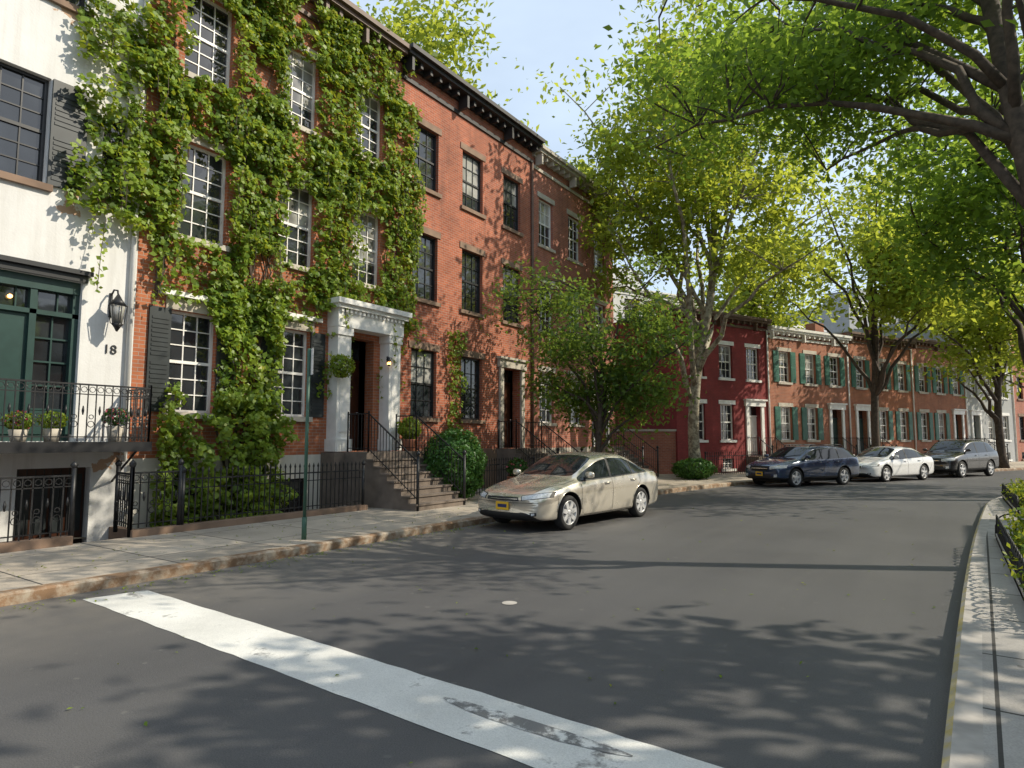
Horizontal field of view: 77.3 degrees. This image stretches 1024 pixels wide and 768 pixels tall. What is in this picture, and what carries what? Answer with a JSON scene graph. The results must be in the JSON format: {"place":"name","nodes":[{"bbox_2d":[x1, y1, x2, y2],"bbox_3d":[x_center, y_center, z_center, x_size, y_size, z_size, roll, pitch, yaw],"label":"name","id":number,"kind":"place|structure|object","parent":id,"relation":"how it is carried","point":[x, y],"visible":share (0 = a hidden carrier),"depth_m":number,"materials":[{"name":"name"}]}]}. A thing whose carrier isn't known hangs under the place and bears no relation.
{"place":"outdoors","nodes":[
{"label":"outdoors","id":0,"kind":"place"},
{"bbox_2d":[0,470,1023,767],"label":"road","id":1,"kind":"structure","parent":0,"point":[866,682],"depth_m":5.47,"materials":[{"name":"asphalt"}]},
{"bbox_2d":[83,590,722,767],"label":"road marking","id":2,"kind":"object","parent":1,"relation":"on","point":[531,737],"visible":1,"depth_m":4.26,"materials":[{"name":"paint"}]},
{"bbox_2d":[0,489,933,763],"bbox_3d":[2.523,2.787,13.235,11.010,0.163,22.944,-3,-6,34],"label":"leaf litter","id":3,"kind":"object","parent":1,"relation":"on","point":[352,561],"visible":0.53,"depth_m":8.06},
{"bbox_2d":[502,601,516,604],"bbox_3d":[-0.026,2.287,6.691,0.160,0.001,0.160,-3,-6,34],"label":"valve cover","id":4,"kind":"object","parent":1,"relation":"on","point":[509,602],"visible":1,"depth_m":6.70,"materials":[{"name":"metal"}]},
{"bbox_2d":[0,467,1023,606],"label":"kerb","id":5,"kind":"structure","parent":1,"relation":"on","point":[42,592],"depth_m":8.58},
{"bbox_2d":[478,452,657,529],"bbox_3d":[1.353,2.194,13.839,2.075,1.440,4.798,-4,-7,40],"label":"parked sedan","id":6,"kind":"object","parent":1,"relation":"on","point":[564,491],"visible":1,"depth_m":12.82,"materials":[{"name":"beige paint"}]},
{"bbox_2d":[745,444,858,486],"bbox_3d":[11.115,3.081,24.538,4.708,1.538,2.056,3,-6,-27],"label":"parked wagon","id":7,"kind":"object","parent":1,"relation":"on","point":[796,465],"visible":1,"depth_m":23.83,"materials":[{"name":"blue paint"}]},
{"bbox_2d":[850,446,933,481],"bbox_3d":[16.009,3.385,27.452,4.798,1.440,2.075,3,-6,-29],"label":"parked sedan","id":8,"kind":"object","parent":1,"relation":"on","point":[884,463],"visible":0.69,"depth_m":26.70,"materials":[{"name":"white paint"}]},
{"bbox_2d":[922,439,998,477],"bbox_3d":[21.099,3.494,30.430,4.612,1.744,2.078,3,-6,-30],"label":"parked suv","id":9,"kind":"object","parent":1,"relation":"on","point":[960,458],"visible":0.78,"depth_m":29.68,"materials":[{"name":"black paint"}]},
{"bbox_2d":[0,461,1023,590],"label":"sidewalk","id":10,"kind":"structure","parent":0,"point":[61,563],"depth_m":9.84,"materials":[{"name":"concrete"}]},
{"bbox_2d":[113,460,136,537],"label":"iron gate","id":11,"kind":"structure","parent":10,"relation":"on","point":[122,496],"depth_m":10.74,"materials":[{"name":"metal"}]},
{"bbox_2d":[127,458,184,536],"bbox_3d":[-5.978,1.890,10.757,0.102,1.250,0.902,-3,-6,34],"label":"iron gate","id":12,"kind":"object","parent":10,"relation":"on","point":[181,461],"visible":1,"depth_m":10.81,"materials":[{"name":"metal"}]},
{"bbox_2d":[0,504,366,552],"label":"stone curb","id":13,"kind":"object","parent":10,"relation":"on","point":[34,543],"visible":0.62,"depth_m":11.24,"materials":[{"name":"stone"}]},
{"bbox_2d":[0,461,78,541],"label":"iron fence","id":14,"kind":"object","parent":13,"relation":"on","point":[73,476],"visible":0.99,"depth_m":9.44,"materials":[{"name":"metal"}]},
{"bbox_2d":[181,460,365,524],"bbox_3d":[-4.552,2.141,12.826,0.102,1.110,4.252,-3,-6,34],"label":"iron fence","id":15,"kind":"object","parent":13,"relation":"on","point":[363,463],"visible":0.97,"depth_m":12.51,"materials":[{"name":"metal"}]},
{"bbox_2d":[301,348,313,539],"bbox_3d":[-3.298,0.944,10.275,0.080,3.050,0.300,3,-6,-30],"label":"parking sign","id":16,"kind":"object","parent":10,"relation":"on","point":[310,355],"visible":1,"depth_m":10.26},
{"bbox_2d":[421,427,487,497],"bbox_3d":[-1.522,2.087,16.683,1.856,1.958,1.839,-3,-6,34],"label":"round bush","id":17,"kind":"object","parent":10,"relation":"on","point":[476,469],"visible":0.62,"depth_m":16.21,"materials":[{"name":"green plant"}]},
{"bbox_2d":[440,456,534,494],"bbox_3d":[-0.583,2.666,18.599,0.102,1.070,4.602,-3,-6,34],"label":"iron fence","id":18,"kind":"object","parent":10,"relation":"on","point":[532,462],"visible":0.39,"depth_m":18.82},
{"bbox_2d":[506,457,527,478],"bbox_3d":[0.160,2.687,18.984,0.696,1.055,0.680,-3,-6,34],"label":"potted plant","id":19,"kind":"object","parent":10,"relation":"on","point":[513,464],"visible":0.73,"depth_m":18.89,"materials":[{"name":"green plant"}]},
{"bbox_2d":[474,243,733,458],"bbox_3d":[2.764,-0.585,20.071,7.703,7.898,6.250,2,-5,-17],"label":"street tree","id":20,"kind":"object","parent":10,"relation":"on","point":[619,380],"visible":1,"depth_m":19.69,"materials":[{"name":"green plant"}]},
{"bbox_2d":[670,457,717,479],"bbox_3d":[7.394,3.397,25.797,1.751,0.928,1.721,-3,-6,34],"label":"hedge","id":21,"kind":"object","parent":10,"relation":"on","point":[684,467],"visible":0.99,"depth_m":25.36,"materials":[{"name":"green plant"}]},
{"bbox_2d":[515,0,891,478],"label":"plane tree","id":22,"kind":"object","parent":10,"relation":"on","point":[685,213],"visible":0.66,"depth_m":25.72,"materials":[{"name":"green plant"}]},
{"bbox_2d":[704,451,766,474],"bbox_3d":[10.399,3.626,29.566,4.210,1.070,0.110,3,-6,-30],"label":"iron fence","id":23,"kind":"object","parent":10,"relation":"on","point":[727,455],"visible":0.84,"depth_m":29.48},
{"bbox_2d":[746,456,763,464],"bbox_3d":[12.701,3.968,31.643,1.440,0.770,1.530,3,-6,-30],"label":"stoop","id":24,"kind":"object","parent":10,"relation":"on","point":[751,458],"visible":0.01,"depth_m":31.70,"materials":[{"name":"stone"}]},
{"bbox_2d":[748,437,789,457],"bbox_3d":[12.710,3.478,31.670,1.411,1.750,1.544,3,-6,-30],"label":"ironwork","id":25,"kind":"object","parent":24,"relation":"on","point":[767,448],"visible":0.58,"depth_m":31.66,"materials":[{"name":"metal"}]},
{"bbox_2d":[719,144,1023,446],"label":"plane tree","id":26,"kind":"object","parent":10,"relation":"on","point":[877,383],"visible":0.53,"depth_m":29.89,"materials":[{"name":"green plant"}]},
{"bbox_2d":[885,226,1023,467],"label":"plane tree","id":27,"kind":"object","parent":10,"relation":"on","point":[980,336],"visible":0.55,"depth_m":35.69,"materials":[{"name":"green plant"}]},
{"bbox_2d":[957,249,1023,410],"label":"plane tree","id":28,"kind":"object","parent":10,"relation":"on","point":[1020,365],"visible":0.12,"depth_m":42.55,"materials":[{"name":"green plant"}]},
{"bbox_2d":[350,0,1023,312],"label":"sky","id":29,"kind":"structure","parent":0,"point":[537,33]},
{"bbox_2d":[786,298,906,332],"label":"walls","id":30,"kind":"structure","parent":0,"point":[830,325],"depth_m":62.63,"materials":[{"name":"grey paint"}]},
{"bbox_2d":[824,289,865,304],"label":"building","id":31,"kind":"structure","parent":30,"relation":"on","point":[839,298],"depth_m":68.13,"materials":[{"name":"grey paint"}]},
{"bbox_2d":[982,498,1023,767],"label":"sidewalk","id":32,"kind":"structure","parent":0,"point":[1003,661],"depth_m":4.62,"materials":[{"name":"grey concrete"}]},
{"bbox_2d":[795,45,1023,364],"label":"street tree","id":33,"kind":"object","parent":32,"relation":"on","point":[978,204],"visible":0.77,"depth_m":18.16,"materials":[{"name":"green plant"}]},
{"bbox_2d":[988,506,1023,600],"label":"planting bed","id":34,"kind":"object","parent":32,"relation":"on","point":[1011,545],"visible":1,"depth_m":8.11,"materials":[{"name":"plant"}]},
{"bbox_2d":[582,0,1023,210],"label":"leaning street tree","id":35,"kind":"object","parent":34,"relation":"in","point":[820,82],"visible":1,"depth_m":11.65,"materials":[{"name":"green plant"}]},
{"bbox_2d":[1000,478,1023,513],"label":"planting bed","id":36,"kind":"object","parent":32,"relation":"on","point":[1013,497],"visible":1,"depth_m":14.70,"materials":[{"name":"plant"}]},
{"label":"ground","id":37,"kind":"structure","parent":0,"visible":0},
{"bbox_2d":[0,0,151,543],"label":"white stucco townhouse","id":38,"kind":"structure","parent":37,"relation":"on","point":[66,337],"depth_m":11.18,"materials":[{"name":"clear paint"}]},
{"bbox_2d":[0,410,36,429],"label":"potted plant","id":39,"kind":"object","parent":38,"relation":"on","point":[27,421],"visible":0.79,"depth_m":9.91,"materials":[{"name":"green plant"}]},
{"bbox_2d":[0,269,84,543],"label":"door","id":40,"kind":"structure","parent":38,"relation":"in","point":[17,324],"depth_m":10.89,"materials":[{"name":"wood"}]},
{"bbox_2d":[35,410,67,428],"bbox_3d":[-7.427,0.576,10.347,0.427,0.314,0.436,1,-5,-9],"label":"potted plant","id":41,"kind":"object","parent":38,"relation":"on","point":[47,422],"visible":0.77,"depth_m":10.27,"materials":[{"name":"green plant"}]},
{"bbox_2d":[0,0,125,200],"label":"window frames","id":42,"kind":"structure","parent":38,"relation":"in","point":[46,83],"depth_m":11.08,"materials":[{"name":"wood"}]},
{"bbox_2d":[0,0,125,410],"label":"window glass","id":43,"kind":"structure","parent":38,"relation":"in","point":[46,300],"depth_m":11.06,"materials":[{"name":"glass"}]},
{"bbox_2d":[101,408,131,425],"bbox_3d":[-6.887,0.576,11.154,0.479,0.333,0.466,-3,-6,34],"label":"potted plant","id":44,"kind":"object","parent":38,"relation":"on","point":[116,418],"visible":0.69,"depth_m":11.04,"materials":[{"name":"green plant"}]},
{"bbox_2d":[124,0,466,528],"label":"ivy covered brick townhouse","id":45,"kind":"structure","parent":37,"relation":"on","point":[173,342],"depth_m":15.13,"materials":[{"name":"red brick"}]},
{"bbox_2d":[62,0,467,526],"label":"climbing ivy","id":46,"kind":"object","parent":45,"relation":"attached to","point":[259,404],"visible":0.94,"depth_m":13.92,"materials":[{"name":"green plant"}]},
{"bbox_2d":[161,0,376,522],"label":"window glass","id":47,"kind":"structure","parent":45,"relation":"in","point":[199,203],"depth_m":13.92,"materials":[{"name":"glass"}]},
{"bbox_2d":[167,0,379,524],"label":"window frames","id":48,"kind":"structure","parent":45,"relation":"in","point":[209,364],"depth_m":14.21,"materials":[{"name":"wood"}]},
{"bbox_2d":[329,353,355,377],"bbox_3d":[-4.109,-0.441,15.508,0.578,0.618,0.674,-3,-6,34],"label":"hanging plant","id":49,"kind":"object","parent":45,"relation":"attached to","point":[338,366],"visible":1,"depth_m":15.38,"materials":[{"name":"green plant"}]},
{"bbox_2d":[349,360,359,449],"bbox_3d":[-4.464,0.544,16.950,0.120,2.430,1.050,-3,-6,34],"label":"door","id":50,"kind":"structure","parent":45,"relation":"in","point":[354,392],"depth_m":17.26,"materials":[{"name":"black wood"}]},
{"bbox_2d":[397,416,421,450],"bbox_3d":[-2.739,1.316,17.018,0.692,0.944,0.682,-3,-6,34],"label":"potted plant","id":51,"kind":"object","parent":45,"relation":"on","point":[405,428],"visible":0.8,"depth_m":16.87,"materials":[{"name":"green plant"}]},
{"bbox_2d":[357,0,538,131],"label":"garden tree","id":52,"kind":"object","parent":37,"relation":"on","point":[435,27],"visible":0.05,"depth_m":32.97,"materials":[{"name":"green plant"}]},
{"bbox_2d":[353,42,582,488],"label":"brick townhouse","id":53,"kind":"structure","parent":37,"relation":"on","point":[476,148],"depth_m":20.97,"materials":[{"name":"red brick"}]},
{"bbox_2d":[410,127,515,463],"bbox_3d":[-1.532,-2.226,21.029,0.260,10.800,5.680,-3,-6,34],"label":"window glass","id":54,"kind":"structure","parent":53,"relation":"in","point":[430,140],"depth_m":20.70,"materials":[{"name":"glass"}]},
{"bbox_2d":[411,126,517,459],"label":"window frames","id":55,"kind":"structure","parent":53,"relation":"in","point":[433,164],"depth_m":20.71,"materials":[{"name":"wood"}]},
{"bbox_2d":[504,382,510,447],"bbox_3d":[-0.357,1.094,22.657,0.120,2.330,1.100,-3,-6,34],"label":"door","id":56,"kind":"structure","parent":53,"relation":"in","point":[506,385],"depth_m":22.90,"materials":[{"name":"black wood"}]},
{"bbox_2d":[510,144,658,476],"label":"brick townhouse","id":57,"kind":"structure","parent":37,"relation":"on","point":[559,199],"depth_m":26.05,"materials":[{"name":"brick"}]},
{"bbox_2d":[539,202,600,422],"bbox_3d":[2.389,-2.673,26.817,0.260,8.700,5.650,-3,-6,34],"label":"window glass","id":58,"kind":"structure","parent":57,"relation":"in","point":[572,234],"depth_m":25.47,"materials":[{"name":"glass"}]},
{"bbox_2d":[539,199,602,423],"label":"window frames","id":59,"kind":"structure","parent":57,"relation":"in","point":[540,201],"depth_m":26.56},
{"bbox_2d":[544,138,644,270],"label":"garden tree","id":60,"kind":"object","parent":37,"relation":"on","point":[569,155],"visible":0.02,"depth_m":41.11,"materials":[{"name":"green plant"}]},
{"bbox_2d":[615,431,675,473],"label":"walls","id":61,"kind":"structure","parent":37,"relation":"on","point":[665,443],"depth_m":29.54,"materials":[{"name":"brick"}]},
{"bbox_2d":[617,429,675,430],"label":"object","id":62,"kind":"structure","parent":61,"relation":"on","point":[650,429],"depth_m":29.54,"materials":[{"name":"stone"}]},
{"bbox_2d":[613,290,697,322],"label":"walls","id":63,"kind":"structure","parent":37,"relation":"on","point":[616,300],"depth_m":48.25,"materials":[{"name":"white paint"}]},
{"bbox_2d":[613,267,640,287],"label":"chimney","id":64,"kind":"object","parent":63,"relation":"on","point":[638,284],"visible":0.07,"depth_m":52.16,"materials":[{"name":"white paint"}]},
{"bbox_2d":[624,299,637,318],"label":"window glass","id":65,"kind":"object","parent":63,"relation":"attached to","point":[631,305],"visible":0.04,"depth_m":48.80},
{"bbox_2d":[613,285,700,304],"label":"cornice","id":66,"kind":"structure","parent":63,"relation":"attached to","point":[672,296],"depth_m":49.70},
{"bbox_2d":[614,309,769,472],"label":"walls","id":67,"kind":"structure","parent":37,"relation":"on","point":[739,389],"depth_m":31.52,"materials":[{"name":"red brick"}]},
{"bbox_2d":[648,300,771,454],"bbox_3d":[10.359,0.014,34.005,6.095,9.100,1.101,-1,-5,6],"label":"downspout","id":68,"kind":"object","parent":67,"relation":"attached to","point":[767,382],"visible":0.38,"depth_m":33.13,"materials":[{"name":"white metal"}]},
{"bbox_2d":[670,306,771,330],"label":"cornice","id":69,"kind":"structure","parent":67,"relation":"attached to","point":[755,322],"depth_m":32.19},
{"bbox_2d":[690,346,755,466],"bbox_3d":[10.481,1.119,31.717,0.110,6.100,4.950,-8,-10,59],"label":"window glass","id":70,"kind":"object","parent":67,"relation":"attached to","point":[725,356],"visible":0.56,"depth_m":31.83,"materials":[{"name":"glass"}]},
{"bbox_2d":[689,341,767,471],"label":"trim","id":71,"kind":"structure","parent":67,"relation":"attached to","point":[761,403],"depth_m":32.13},
{"bbox_2d":[699,345,757,468],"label":"window frames","id":72,"kind":"structure","parent":67,"relation":"attached to","point":[722,405],"depth_m":31.77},
{"bbox_2d":[749,415,756,453],"bbox_3d":[12.185,2.630,32.637,0.950,2.050,0.120,3,-6,-30],"label":"door","id":73,"kind":"structure","parent":67,"relation":"attached to","point":[753,431],"depth_m":32.72,"materials":[{"name":"white wood"}]},
{"bbox_2d":[671,224,861,328],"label":"garden tree","id":74,"kind":"object","parent":37,"relation":"on","point":[752,308],"visible":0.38,"depth_m":46.65,"materials":[{"name":"green plant"}]},
{"bbox_2d":[768,333,850,452],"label":"walls","id":75,"kind":"structure","parent":37,"relation":"on","point":[798,394],"depth_m":34.91,"materials":[{"name":"brick"}]},
{"bbox_2d":[778,352,836,438],"bbox_3d":[16.248,1.416,35.114,0.110,6.100,5.350,-8,-10,59],"label":"window glass","id":76,"kind":"object","parent":75,"relation":"attached to","point":[810,414],"visible":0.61,"depth_m":35.04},
{"bbox_2d":[778,351,837,439],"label":"window frames","id":77,"kind":"structure","parent":75,"relation":"attached to","point":[788,415],"depth_m":34.97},
{"bbox_2d":[773,350,844,439],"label":"shutters","id":78,"kind":"object","parent":75,"relation":"attached to","point":[803,381],"visible":0.99,"depth_m":34.48,"materials":[{"name":"wood"}]},
{"bbox_2d":[767,325,851,346],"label":"cornice","id":79,"kind":"structure","parent":75,"relation":"attached to","point":[794,332],"depth_m":34.78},
{"bbox_2d":[776,347,847,448],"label":"trim","id":80,"kind":"structure","parent":75,"relation":"attached to","point":[837,406],"depth_m":35.57,"materials":[{"name":"stone"}]},
{"bbox_2d":[833,418,838,445],"bbox_3d":[18.124,2.936,36.136,0.950,2.050,0.120,3,-6,-30],"label":"door","id":81,"kind":"structure","parent":75,"relation":"attached to","point":[835,433],"depth_m":36.26,"materials":[{"name":"black wood"}]},
{"bbox_2d":[846,346,852,453],"bbox_3d":[16.256,0.467,37.462,6.306,8.800,1.092,0,-5,5],"label":"downspout","id":82,"kind":"object","parent":75,"relation":"attached to","point":[849,400],"visible":0.38,"depth_m":36.64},
{"bbox_2d":[840,333,914,454],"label":"walls","id":83,"kind":"structure","parent":37,"relation":"on","point":[892,399],"depth_m":38.63,"materials":[{"name":"orange brick"}]},
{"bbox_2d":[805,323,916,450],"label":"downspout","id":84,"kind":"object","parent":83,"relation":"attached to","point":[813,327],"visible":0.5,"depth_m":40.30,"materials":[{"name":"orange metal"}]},
{"bbox_2d":[859,419,863,451],"bbox_3d":[20.276,3.046,37.404,0.950,2.050,0.120,3,-6,-30],"label":"door","id":85,"kind":"structure","parent":83,"relation":"attached to","point":[861,429],"depth_m":37.53,"materials":[{"name":"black wood"}]},
{"bbox_2d":[842,331,915,349],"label":"cornice","id":86,"kind":"structure","parent":83,"relation":"attached to","point":[861,336],"depth_m":38.64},
{"bbox_2d":[855,360,906,439],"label":"window frames","id":87,"kind":"structure","parent":83,"relation":"attached to","point":[882,418],"depth_m":38.72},
{"bbox_2d":[856,361,905,438],"bbox_3d":[22.187,1.722,38.614,0.110,6.100,5.350,-8,-10,59],"label":"window glass","id":88,"kind":"object","parent":83,"relation":"attached to","point":[900,388],"visible":0.38,"depth_m":38.78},
{"bbox_2d":[850,359,913,439],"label":"shutters","id":89,"kind":"object","parent":83,"relation":"attached to","point":[890,413],"visible":0.67,"depth_m":38.99,"materials":[{"name":"wood"}]},
{"bbox_2d":[853,356,910,452],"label":"trim","id":90,"kind":"structure","parent":83,"relation":"attached to","point":[862,407],"depth_m":37.45,"materials":[{"name":"stone"}]},
{"bbox_2d":[832,323,1016,461],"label":"walls","id":91,"kind":"structure","parent":37,"relation":"on","point":[973,403],"depth_m":46.06,"materials":[{"name":"grey paint"}]},
{"bbox_2d":[968,350,1007,458],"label":"window glass","id":92,"kind":"object","parent":91,"relation":"attached to","point":[1003,418],"visible":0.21,"depth_m":45.53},
{"bbox_2d":[969,354,1008,455],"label":"window frames","id":93,"kind":"structure","parent":91,"relation":"attached to","point":[991,421],"depth_m":45.58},
{"bbox_2d":[969,369,1012,460],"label":"trim","id":94,"kind":"structure","parent":91,"relation":"attached to","point":[976,412],"depth_m":44.22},
{"bbox_2d":[1009,345,1017,461],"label":"downspout","id":95,"kind":"object","parent":91,"relation":"attached to","point":[1014,417],"visible":0.21,"depth_m":46.91,"materials":[{"name":"grey paint"}]},
{"bbox_2d":[910,345,966,453],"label":"walls","id":96,"kind":"structure","parent":37,"relation":"on","point":[932,402],"depth_m":41.53,"materials":[{"name":"brick"}]},
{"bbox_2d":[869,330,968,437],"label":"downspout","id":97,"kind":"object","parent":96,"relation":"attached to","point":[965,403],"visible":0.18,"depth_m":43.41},
{"bbox_2d":[906,337,965,353],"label":"cornice","id":98,"kind":"structure","parent":96,"relation":"attached to","point":[929,342],"depth_m":41.28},
{"bbox_2d":[918,368,956,438],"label":"window glass","id":99,"kind":"object","parent":96,"relation":"attached to","point":[939,416],"visible":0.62,"depth_m":41.88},
{"bbox_2d":[918,366,957,439],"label":"window frames","id":100,"kind":"structure","parent":96,"relation":"attached to","point":[925,419],"depth_m":41.97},
{"bbox_2d":[914,365,963,439],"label":"shutters","id":101,"kind":"object","parent":96,"relation":"attached to","point":[936,418],"visible":0.86,"depth_m":41.33,"materials":[{"name":"wood"}]},
{"bbox_2d":[916,363,966,441],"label":"trim","id":102,"kind":"structure","parent":96,"relation":"attached to","point":[961,412],"depth_m":42.45,"materials":[{"name":"stone"}]},
{"bbox_2d":[941,497,1001,767],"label":"kerb","id":103,"kind":"structure","parent":37,"relation":"on","point":[963,747],"depth_m":4.28,"materials":[{"name":"stone"}]},
{"bbox_2d":[1010,333,1023,461],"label":"walls","id":104,"kind":"structure","parent":37,"relation":"on","point":[1019,407],"depth_m":47.41,"materials":[{"name":"brick"}]},
{"bbox_2d":[1014,352,1023,457],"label":"window glass","id":105,"kind":"object","parent":104,"relation":"attached to","point":[1020,426],"visible":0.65,"depth_m":47.90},
{"bbox_2d":[1015,374,1023,460],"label":"trim","id":106,"kind":"structure","parent":104,"relation":"attached to","point":[1016,375],"depth_m":47.61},
{"bbox_2d":[1016,346,1023,458],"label":"window frames","id":107,"kind":"structure","parent":104,"relation":"attached to","point":[1020,422],"depth_m":47.92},
{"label":"stoop","id":108,"kind":"object","parent":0,"visible":0},
{"bbox_2d":[843,438,870,455],"bbox_3d":[18.650,3.785,35.169,1.411,1.750,1.544,3,-6,-30],"label":"ironwork","id":109,"kind":"object","parent":108,"relation":"on","point":[856,450],"visible":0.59,"depth_m":34.88,"materials":[{"name":"metal"}]},
{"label":"stoop","id":110,"kind":"object","parent":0,"visible":0},
{"bbox_2d":[859,437,896,452],"bbox_3d":[20.802,3.896,36.437,1.411,1.750,1.544,3,-6,-30],"label":"ironwork","id":111,"kind":"object","parent":110,"relation":"on","point":[869,442],"visible":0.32,"depth_m":36.53,"materials":[{"name":"metal"}]},
{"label":"stoop","id":112,"kind":"object","parent":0,"visible":0},
{"bbox_2d":[977,437,1008,460],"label":"ironwork","id":113,"kind":"object","parent":112,"relation":"on","point":[984,438],"visible":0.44,"depth_m":42.98,"materials":[{"name":"metal"}]}
]}

